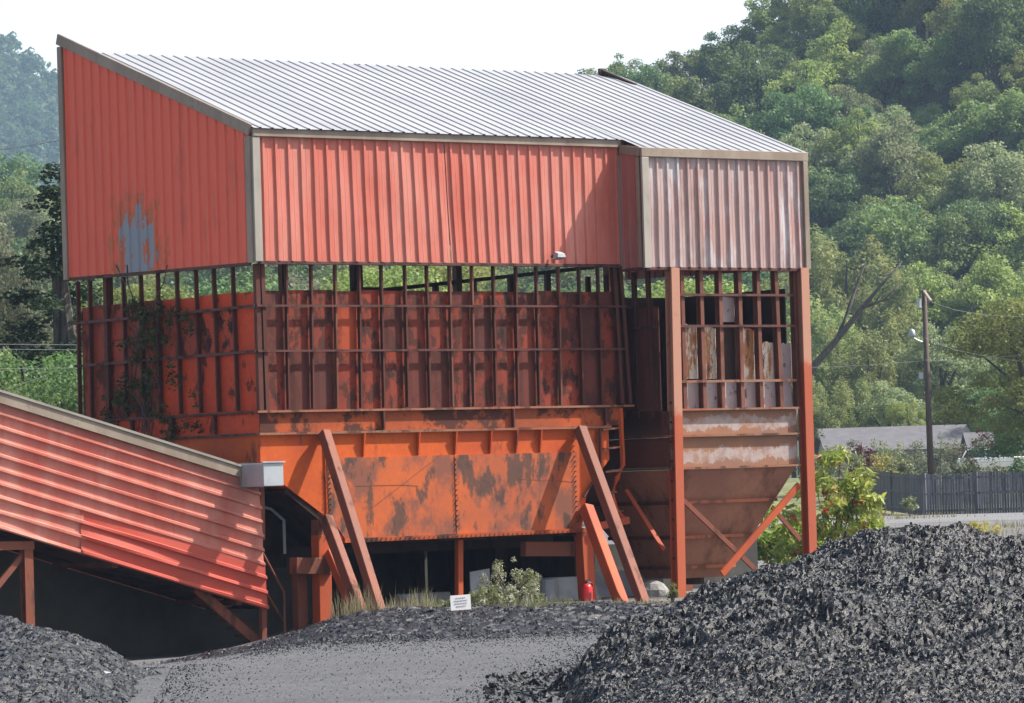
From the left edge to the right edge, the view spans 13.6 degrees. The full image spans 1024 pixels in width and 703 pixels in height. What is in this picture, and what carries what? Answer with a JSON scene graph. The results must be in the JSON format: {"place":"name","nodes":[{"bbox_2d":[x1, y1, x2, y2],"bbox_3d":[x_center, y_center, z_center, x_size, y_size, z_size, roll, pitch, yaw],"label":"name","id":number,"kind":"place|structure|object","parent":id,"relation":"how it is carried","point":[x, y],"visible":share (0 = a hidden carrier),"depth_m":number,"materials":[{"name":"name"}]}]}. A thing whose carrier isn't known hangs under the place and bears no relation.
{"place":"outdoors","nodes":[
{"label":"outdoors","id":0,"kind":"place"},
{"bbox_2d":[0,65,57,185],"bbox_3d":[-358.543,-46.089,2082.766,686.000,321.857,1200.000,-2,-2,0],"label":"mountain","id":1,"kind":"structure","parent":0,"point":[53,98],"depth_m":2146.11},
{"bbox_2d":[0,31,60,197],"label":"mountain forest","id":2,"kind":"object","parent":1,"relation":"on","point":[29,115],"visible":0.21,"depth_m":2078.71,"materials":[{"name":"green plant"}]},
{"bbox_2d":[125,629,605,702],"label":"gravel yard","id":3,"kind":"structure","parent":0,"point":[300,693],"depth_m":58.69,"materials":[{"name":"gravel"}]},
{"bbox_2d":[153,630,603,702],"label":"coal crumbs","id":4,"kind":"object","parent":3,"relation":"on","point":[325,642],"visible":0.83,"depth_m":62.64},
{"bbox_2d":[483,667,567,702],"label":"loose coal","id":5,"kind":"object","parent":3,"relation":"on","point":[527,693],"visible":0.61,"depth_m":52.30,"materials":[{"name":"stone"}]},
{"bbox_2d":[0,0,808,92],"label":"sky","id":6,"kind":"structure","parent":0,"point":[550,36],"materials":[{"name":"white"}]},
{"bbox_2d":[125,473,1023,665],"bbox_3d":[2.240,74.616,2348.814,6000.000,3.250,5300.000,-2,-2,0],"label":"ground","id":7,"kind":"structure","parent":0,"point":[790,483],"depth_m":164.15,"materials":[{"name":"gravel"}]},
{"bbox_2d":[0,207,55,363],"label":"broadleaf tree","id":8,"kind":"object","parent":7,"relation":"on","point":[9,315],"visible":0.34,"depth_m":139.78,"materials":[{"name":"green plant"}]},
{"bbox_2d":[0,372,83,414],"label":"bushy tree","id":9,"kind":"object","parent":7,"relation":"on","point":[61,400],"visible":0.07,"depth_m":122.09,"materials":[{"name":"green plant"}]},
{"bbox_2d":[0,346,83,397],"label":"bushy tree","id":10,"kind":"object","parent":7,"relation":"on","point":[67,366],"visible":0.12,"depth_m":128.01,"materials":[{"name":"green plant"}]},
{"bbox_2d":[0,162,102,378],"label":"conifer tree","id":11,"kind":"object","parent":7,"relation":"on","point":[60,304],"visible":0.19,"depth_m":131.74,"materials":[{"name":"green plant"}]},
{"bbox_2d":[0,615,165,702],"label":"coal pile","id":12,"kind":"object","parent":7,"relation":"on","point":[43,665],"visible":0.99,"depth_m":52.42,"materials":[{"name":"stone"}]},
{"bbox_2d":[47,281,199,346],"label":"broadleaf tree","id":13,"kind":"object","parent":7,"relation":"on","point":[117,296],"visible":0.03,"depth_m":203.32,"materials":[{"name":"green plant"}]},
{"bbox_2d":[0,389,268,639],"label":"conveyor gallery","id":14,"kind":"object","parent":7,"relation":"on","point":[80,493],"visible":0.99,"depth_m":87.34,"materials":[{"name":"red"}]},
{"bbox_2d":[238,461,284,487],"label":"duct box","id":15,"kind":"object","parent":14,"relation":"attached to","point":[263,474],"visible":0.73,"depth_m":88.49,"materials":[{"name":"metal"}]},
{"bbox_2d":[0,550,311,656],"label":"concrete wall","id":16,"kind":"structure","parent":7,"relation":"on","point":[123,620],"depth_m":90.24,"materials":[{"name":"concrete"}]},
{"bbox_2d":[73,271,298,439],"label":"broadleaf tree","id":17,"kind":"object","parent":7,"relation":"on","point":[202,283],"visible":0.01,"depth_m":210.51,"materials":[{"name":"green plant"}]},
{"bbox_2d":[185,552,285,642],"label":"metal stair","id":18,"kind":"object","parent":7,"relation":"on","point":[229,617],"visible":0.84,"depth_m":89.08,"materials":[{"name":"metal"}]},
{"bbox_2d":[310,551,427,617],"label":"concrete wall","id":19,"kind":"structure","parent":7,"relation":"on","point":[392,571],"depth_m":99.64,"materials":[{"name":"concrete"}]},
{"bbox_2d":[292,266,447,434],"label":"broadleaf tree","id":20,"kind":"object","parent":7,"relation":"on","point":[369,281],"visible":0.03,"depth_m":213.44,"materials":[{"name":"green plant"}]},
{"bbox_2d":[135,600,677,665],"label":"coal spill","id":21,"kind":"object","parent":7,"relation":"on","point":[484,621],"visible":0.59,"depth_m":76.26,"materials":[{"name":"gravel"}]},
{"bbox_2d":[327,582,403,618],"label":"grass tuft","id":22,"kind":"object","parent":21,"relation":"on","point":[358,606],"visible":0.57,"depth_m":85.88,"materials":[{"name":"plant"}]},
{"bbox_2d":[56,34,816,630],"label":"coal tipple","id":23,"kind":"object","parent":7,"relation":"on","point":[570,400],"visible":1,"depth_m":93.33,"materials":[{"name":"red"}]},
{"bbox_2d":[99,265,203,443],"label":"climbing vine","id":24,"kind":"object","parent":23,"relation":"attached to","point":[148,373],"visible":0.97,"depth_m":92.12,"materials":[{"name":"green plant"}]},
{"bbox_2d":[385,260,496,431],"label":"broadleaf tree","id":25,"kind":"object","parent":7,"relation":"on","point":[480,272],"visible":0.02,"depth_m":222.11,"materials":[{"name":"green plant"}]},
{"bbox_2d":[469,585,518,605],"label":"weed clump","id":26,"kind":"object","parent":7,"relation":"on","point":[480,601],"visible":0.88,"depth_m":85.82,"materials":[{"name":"green plant"}]},
{"bbox_2d":[475,556,546,604],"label":"flowering bush","id":27,"kind":"object","parent":7,"relation":"on","point":[521,584],"visible":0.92,"depth_m":86.39,"materials":[{"name":"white plant"}]},
{"bbox_2d":[595,570,663,597],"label":"concrete barrier","id":28,"kind":"object","parent":7,"relation":"on","point":[601,587],"visible":0.08,"depth_m":96.66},
{"bbox_2d":[576,539,757,589],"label":"concrete wall","id":29,"kind":"structure","parent":7,"relation":"on","point":[751,555],"depth_m":102.15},
{"bbox_2d":[616,275,748,438],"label":"broadleaf tree","id":30,"kind":"object","parent":7,"relation":"on","point":[689,288],"visible":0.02,"depth_m":213.56,"materials":[{"name":"green plant"}]},
{"bbox_2d":[547,521,1023,702],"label":"coal pile","id":31,"kind":"object","parent":7,"relation":"on","point":[914,613],"visible":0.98,"depth_m":48.03,"materials":[{"name":"stone"}]},
{"bbox_2d":[757,502,824,567],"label":"sumac shrub","id":32,"kind":"object","parent":7,"relation":"on","point":[768,538],"visible":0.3,"depth_m":113.28,"materials":[{"name":"green plant"}]},
{"bbox_2d":[796,378,857,438],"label":"willow tree","id":33,"kind":"object","parent":7,"relation":"on","point":[822,418],"visible":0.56,"depth_m":307.09,"materials":[{"name":"green plant"}]},
{"bbox_2d":[767,444,887,562],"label":"sumac shrub","id":34,"kind":"object","parent":7,"relation":"on","point":[856,488],"visible":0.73,"depth_m":111.67,"materials":[{"name":"green plant"}]},
{"bbox_2d":[780,262,901,466],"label":"leaning trunk","id":35,"kind":"object","parent":7,"relation":"on","point":[827,350],"visible":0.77,"depth_m":300.05,"materials":[{"name":"brown plant"}]},
{"bbox_2d":[839,378,884,427],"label":"willow tree","id":36,"kind":"object","parent":7,"relation":"on","point":[863,393],"visible":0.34,"depth_m":311.25,"materials":[{"name":"green plant"}]},
{"bbox_2d":[855,379,925,426],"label":"broadleaf tree","id":37,"kind":"object","parent":7,"relation":"on","point":[897,395],"visible":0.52,"depth_m":307.32,"materials":[{"name":"green plant"}]},
{"bbox_2d":[814,424,969,476],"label":"grey roofed house","id":38,"kind":"structure","parent":7,"relation":"on","point":[893,435],"depth_m":284.37,"materials":[{"name":"grey paint"}]},
{"bbox_2d":[861,469,924,514],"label":"plank fence","id":39,"kind":"object","parent":7,"relation":"on","point":[897,487],"visible":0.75,"depth_m":220.81,"materials":[{"name":"grey wood"}]},
{"bbox_2d":[883,401,925,425],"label":"broadleaf tree","id":40,"kind":"object","parent":7,"relation":"on","point":[896,415],"visible":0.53,"depth_m":299.81,"materials":[{"name":"green plant"}]},
{"bbox_2d":[908,290,934,503],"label":"utility pole","id":41,"kind":"object","parent":7,"relation":"on","point":[929,432],"visible":0.95,"depth_m":231.89,"materials":[{"name":"brown wood"}]},
{"bbox_2d":[915,431,969,489],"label":"bush","id":42,"kind":"object","parent":7,"relation":"on","point":[942,449],"visible":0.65,"depth_m":239.86,"materials":[{"name":"green plant"}]},
{"bbox_2d":[924,471,1023,514],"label":"plank fence","id":43,"kind":"object","parent":7,"relation":"on","point":[946,494],"visible":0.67,"depth_m":212.86,"materials":[{"name":"grey wood"}]},
{"bbox_2d":[932,296,1023,440],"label":"broadleaf tree","id":44,"kind":"object","parent":7,"relation":"on","point":[990,346],"visible":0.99,"depth_m":233.55,"materials":[{"name":"green plant"}]},
{"bbox_2d":[966,384,1023,460],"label":"broadleaf tree","id":45,"kind":"object","parent":7,"relation":"on","point":[1010,443],"visible":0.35,"depth_m":243.80,"materials":[{"name":"green plant"}]},
{"bbox_2d":[170,2,1023,477],"bbox_3d":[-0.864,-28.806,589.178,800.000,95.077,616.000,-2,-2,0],"label":"hillside","id":46,"kind":"structure","parent":0,"point":[944,102],"depth_m":538.91,"materials":[{"name":"plant"}]},
{"bbox_2d":[0,168,39,245],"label":"broadleaf tree","id":47,"kind":"object","parent":46,"relation":"on","point":[21,189],"visible":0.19,"depth_m":544.50,"materials":[{"name":"green plant"}]},
{"bbox_2d":[0,150,52,202],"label":"broadleaf tree","id":48,"kind":"object","parent":46,"relation":"on","point":[11,166],"visible":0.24,"depth_m":568.33,"materials":[{"name":"green plant"}]},
{"bbox_2d":[0,192,59,249],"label":"broadleaf tree","id":49,"kind":"object","parent":46,"relation":"on","point":[23,221],"visible":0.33,"depth_m":527.38,"materials":[{"name":"green plant"}]},
{"bbox_2d":[160,261,274,297],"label":"broadleaf tree","id":50,"kind":"object","parent":46,"relation":"on","point":[208,275],"visible":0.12,"depth_m":453.29,"materials":[{"name":"green plant"}]},
{"bbox_2d":[520,267,652,296],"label":"broadleaf tree","id":51,"kind":"object","parent":46,"relation":"on","point":[566,278],"visible":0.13,"depth_m":454.59,"materials":[{"name":"green plant"}]},
{"bbox_2d":[617,63,672,92],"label":"broadleaf tree","id":52,"kind":"object","parent":46,"relation":"on","point":[648,73],"visible":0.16,"depth_m":579.06,"materials":[{"name":"green plant"}]},
{"bbox_2d":[649,48,713,93],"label":"broadleaf tree","id":53,"kind":"object","parent":46,"relation":"on","point":[688,63],"visible":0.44,"depth_m":601.58,"materials":[{"name":"green plant"}]},
{"bbox_2d":[661,75,731,117],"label":"broadleaf tree","id":54,"kind":"object","parent":46,"relation":"on","point":[686,91],"visible":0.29,"depth_m":561.06,"materials":[{"name":"green plant"}]},
{"bbox_2d":[694,23,757,86],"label":"broadleaf tree","id":55,"kind":"object","parent":46,"relation":"on","point":[743,37],"visible":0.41,"depth_m":594.51,"materials":[{"name":"green plant"}]},
{"bbox_2d":[703,39,804,123],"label":"broadleaf tree","id":56,"kind":"object","parent":46,"relation":"on","point":[757,74],"visible":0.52,"depth_m":536.90,"materials":[{"name":"green plant"}]},
{"bbox_2d":[743,0,795,52],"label":"broadleaf tree","id":57,"kind":"object","parent":46,"relation":"on","point":[771,13],"visible":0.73,"depth_m":593.56,"materials":[{"name":"green plant"}]},
{"bbox_2d":[754,19,807,62],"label":"broadleaf tree","id":58,"kind":"object","parent":46,"relation":"on","point":[774,37],"visible":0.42,"depth_m":587.80,"materials":[{"name":"green plant"}]},
{"bbox_2d":[745,81,843,150],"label":"broadleaf tree","id":59,"kind":"object","parent":46,"relation":"on","point":[782,118],"visible":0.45,"depth_m":514.68,"materials":[{"name":"green plant"}]},
{"bbox_2d":[761,58,841,129],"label":"broadleaf tree","id":60,"kind":"object","parent":46,"relation":"on","point":[815,79],"visible":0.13,"depth_m":530.65,"materials":[{"name":"green plant"}]},
{"bbox_2d":[772,28,836,61],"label":"broadleaf tree","id":61,"kind":"object","parent":46,"relation":"on","point":[801,52],"visible":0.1,"depth_m":555.25,"materials":[{"name":"green plant"}]},
{"bbox_2d":[777,122,840,213],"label":"broadleaf tree","id":62,"kind":"object","parent":46,"relation":"on","point":[817,156],"visible":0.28,"depth_m":502.03,"materials":[{"name":"green plant"}]},
{"bbox_2d":[787,0,843,43],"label":"broadleaf tree","id":63,"kind":"object","parent":46,"relation":"on","point":[799,20],"visible":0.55,"depth_m":578.10,"materials":[{"name":"green plant"}]},
{"bbox_2d":[769,223,862,365],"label":"willow tree","id":64,"kind":"object","parent":46,"relation":"on","point":[786,274],"visible":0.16,"depth_m":398.17,"materials":[{"name":"green plant"}]},
{"bbox_2d":[786,289,854,456],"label":"willow tree","id":65,"kind":"object","parent":46,"relation":"on","point":[832,314],"visible":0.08,"depth_m":349.66,"materials":[{"name":"green plant"}]},
{"bbox_2d":[786,34,863,97],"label":"broadleaf tree","id":66,"kind":"object","parent":46,"relation":"on","point":[822,63],"visible":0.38,"depth_m":539.78,"materials":[{"name":"green plant"}]},
{"bbox_2d":[802,165,861,234],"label":"broadleaf tree","id":67,"kind":"object","parent":46,"relation":"on","point":[821,199],"visible":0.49,"depth_m":481.36,"materials":[{"name":"green plant"}]},
{"bbox_2d":[807,4,860,43],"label":"broadleaf tree","id":68,"kind":"object","parent":46,"relation":"on","point":[832,14],"visible":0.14,"depth_m":570.94,"materials":[{"name":"green plant"}]},
{"bbox_2d":[811,213,867,276],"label":"broadleaf tree","id":69,"kind":"object","parent":46,"relation":"on","point":[847,240],"visible":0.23,"depth_m":462.55,"materials":[{"name":"green plant"}]},
{"bbox_2d":[806,101,874,140],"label":"broadleaf tree","id":70,"kind":"object","parent":46,"relation":"on","point":[867,110],"visible":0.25,"depth_m":517.00,"materials":[{"name":"green plant"}]},
{"bbox_2d":[810,308,875,421],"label":"willow tree","id":71,"kind":"object","parent":46,"relation":"on","point":[817,347],"visible":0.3,"depth_m":344.70,"materials":[{"name":"green plant"}]},
{"bbox_2d":[805,14,888,65],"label":"broadleaf tree","id":72,"kind":"object","parent":46,"relation":"on","point":[848,35],"visible":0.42,"depth_m":546.73,"materials":[{"name":"green plant"}]},
{"bbox_2d":[783,234,920,358],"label":"willow tree","id":73,"kind":"object","parent":46,"relation":"on","point":[838,299],"visible":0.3,"depth_m":392.88,"materials":[{"name":"green plant"}]},
{"bbox_2d":[824,84,887,127],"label":"broadleaf tree","id":74,"kind":"object","parent":46,"relation":"on","point":[848,99],"visible":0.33,"depth_m":520.40,"materials":[{"name":"green plant"}]},
{"bbox_2d":[820,107,892,190],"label":"broadleaf tree","id":75,"kind":"object","parent":46,"relation":"on","point":[853,136],"visible":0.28,"depth_m":500.71,"materials":[{"name":"green plant"}]},
{"bbox_2d":[820,316,917,420],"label":"willow tree","id":76,"kind":"object","parent":46,"relation":"on","point":[870,351],"visible":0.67,"depth_m":339.18,"materials":[{"name":"green plant"}]},
{"bbox_2d":[831,149,908,215],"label":"broadleaf tree","id":77,"kind":"object","parent":46,"relation":"on","point":[869,181],"visible":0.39,"depth_m":489.93,"materials":[{"name":"green plant"}]},
{"bbox_2d":[835,0,916,56],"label":"broadleaf tree","id":78,"kind":"object","parent":46,"relation":"on","point":[865,14],"visible":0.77,"depth_m":552.47,"materials":[{"name":"green plant"}]},
{"bbox_2d":[837,270,922,426],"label":"willow tree","id":79,"kind":"object","parent":46,"relation":"on","point":[898,299],"visible":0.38,"depth_m":384.20,"materials":[{"name":"green plant"}]},
{"bbox_2d":[844,105,923,178],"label":"broadleaf tree","id":80,"kind":"object","parent":46,"relation":"on","point":[884,120],"visible":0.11,"depth_m":506.59,"materials":[{"name":"green plant"}]},
{"bbox_2d":[847,36,925,115],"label":"broadleaf tree","id":81,"kind":"object","parent":46,"relation":"on","point":[870,82],"visible":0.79,"depth_m":528.98,"materials":[{"name":"green plant"}]},
{"bbox_2d":[839,115,940,209],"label":"broadleaf tree","id":82,"kind":"object","parent":46,"relation":"on","point":[883,145],"visible":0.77,"depth_m":486.33,"materials":[{"name":"green plant"}]},
{"bbox_2d":[850,195,943,285],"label":"broadleaf tree","id":83,"kind":"object","parent":46,"relation":"on","point":[877,225],"visible":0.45,"depth_m":451.87,"materials":[{"name":"green plant"}]},
{"bbox_2d":[857,196,941,273],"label":"broadleaf tree","id":84,"kind":"object","parent":46,"relation":"on","point":[929,226],"visible":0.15,"depth_m":463.89,"materials":[{"name":"green plant"}]},
{"bbox_2d":[880,102,950,142],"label":"broadleaf tree","id":85,"kind":"object","parent":46,"relation":"on","point":[923,117],"visible":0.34,"depth_m":515.26,"materials":[{"name":"green plant"}]},
{"bbox_2d":[890,0,946,79],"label":"broadleaf tree","id":86,"kind":"object","parent":46,"relation":"on","point":[914,9],"visible":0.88,"depth_m":548.77,"materials":[{"name":"green plant"}]},
{"bbox_2d":[872,261,969,419],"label":"broadleaf tree","id":87,"kind":"object","parent":46,"relation":"on","point":[942,317],"visible":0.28,"depth_m":394.10,"materials":[{"name":"green plant"}]},
{"bbox_2d":[879,27,969,105],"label":"broadleaf tree","id":88,"kind":"object","parent":46,"relation":"on","point":[938,69],"visible":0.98,"depth_m":526.02,"materials":[{"name":"green plant"}]},
{"bbox_2d":[889,210,988,290],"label":"broadleaf tree","id":89,"kind":"object","parent":46,"relation":"on","point":[957,249],"visible":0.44,"depth_m":448.54,"materials":[{"name":"green plant"}]},
{"bbox_2d":[890,321,990,424],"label":"broadleaf tree","id":90,"kind":"object","parent":46,"relation":"on","point":[959,365],"visible":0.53,"depth_m":339.34,"materials":[{"name":"green plant"}]},
{"bbox_2d":[909,116,972,180],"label":"broadleaf tree","id":91,"kind":"object","parent":46,"relation":"on","point":[931,131],"visible":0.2,"depth_m":500.38,"materials":[{"name":"green plant"}]},
{"bbox_2d":[892,152,992,208],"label":"broadleaf tree","id":92,"kind":"object","parent":46,"relation":"on","point":[931,178],"visible":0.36,"depth_m":477.52,"materials":[{"name":"green plant"}]},
{"bbox_2d":[922,0,975,95],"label":"broadleaf tree","id":93,"kind":"object","parent":46,"relation":"on","point":[938,19],"visible":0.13,"depth_m":532.40,"materials":[{"name":"green plant"}]},
{"bbox_2d":[908,167,990,225],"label":"broadleaf tree","id":94,"kind":"object","parent":46,"relation":"on","point":[933,204],"visible":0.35,"depth_m":470.36,"materials":[{"name":"green plant"}]},
{"bbox_2d":[927,253,1023,359],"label":"broadleaf tree","id":95,"kind":"object","parent":46,"relation":"on","point":[997,286],"visible":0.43,"depth_m":393.45,"materials":[{"name":"green plant"}]},
{"bbox_2d":[930,87,1023,168],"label":"broadleaf tree","id":96,"kind":"object","parent":46,"relation":"on","point":[998,118],"visible":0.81,"depth_m":491.42,"materials":[{"name":"green plant"}]},
{"bbox_2d":[933,199,1021,281],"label":"broadleaf tree","id":97,"kind":"object","parent":46,"relation":"on","point":[971,213],"visible":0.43,"depth_m":450.46,"materials":[{"name":"green plant"}]},
{"bbox_2d":[941,139,1023,226],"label":"broadleaf tree","id":98,"kind":"object","parent":46,"relation":"on","point":[1006,179],"visible":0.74,"depth_m":467.52,"materials":[{"name":"green plant"}]},
{"bbox_2d":[941,0,1023,76],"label":"broadleaf tree","id":99,"kind":"object","parent":46,"relation":"on","point":[953,28],"visible":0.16,"depth_m":526.87,"materials":[{"name":"green plant"}]},
{"bbox_2d":[948,0,1023,90],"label":"broadleaf tree","id":100,"kind":"object","parent":46,"relation":"on","point":[981,43],"visible":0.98,"depth_m":517.02,"materials":[{"name":"green plant"}]},
{"bbox_2d":[956,73,1023,160],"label":"broadleaf tree","id":101,"kind":"object","parent":46,"relation":"on","point":[988,92],"visible":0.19,"depth_m":498.89,"materials":[{"name":"green plant"}]},
{"bbox_2d":[963,201,1023,275],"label":"broadleaf tree","id":102,"kind":"object","parent":46,"relation":"on","point":[1015,257],"visible":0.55,"depth_m":448.31,"materials":[{"name":"green plant"}]},
{"bbox_2d":[998,48,1023,95],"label":"broadleaf tree","id":103,"kind":"object","parent":46,"relation":"on","point":[1017,70],"visible":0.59,"depth_m":510.10,"materials":[{"name":"green plant"}]},
{"bbox_2d":[758,512,1023,526],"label":"gravel road","id":104,"kind":"structure","parent":0,"point":[993,516],"depth_m":194.24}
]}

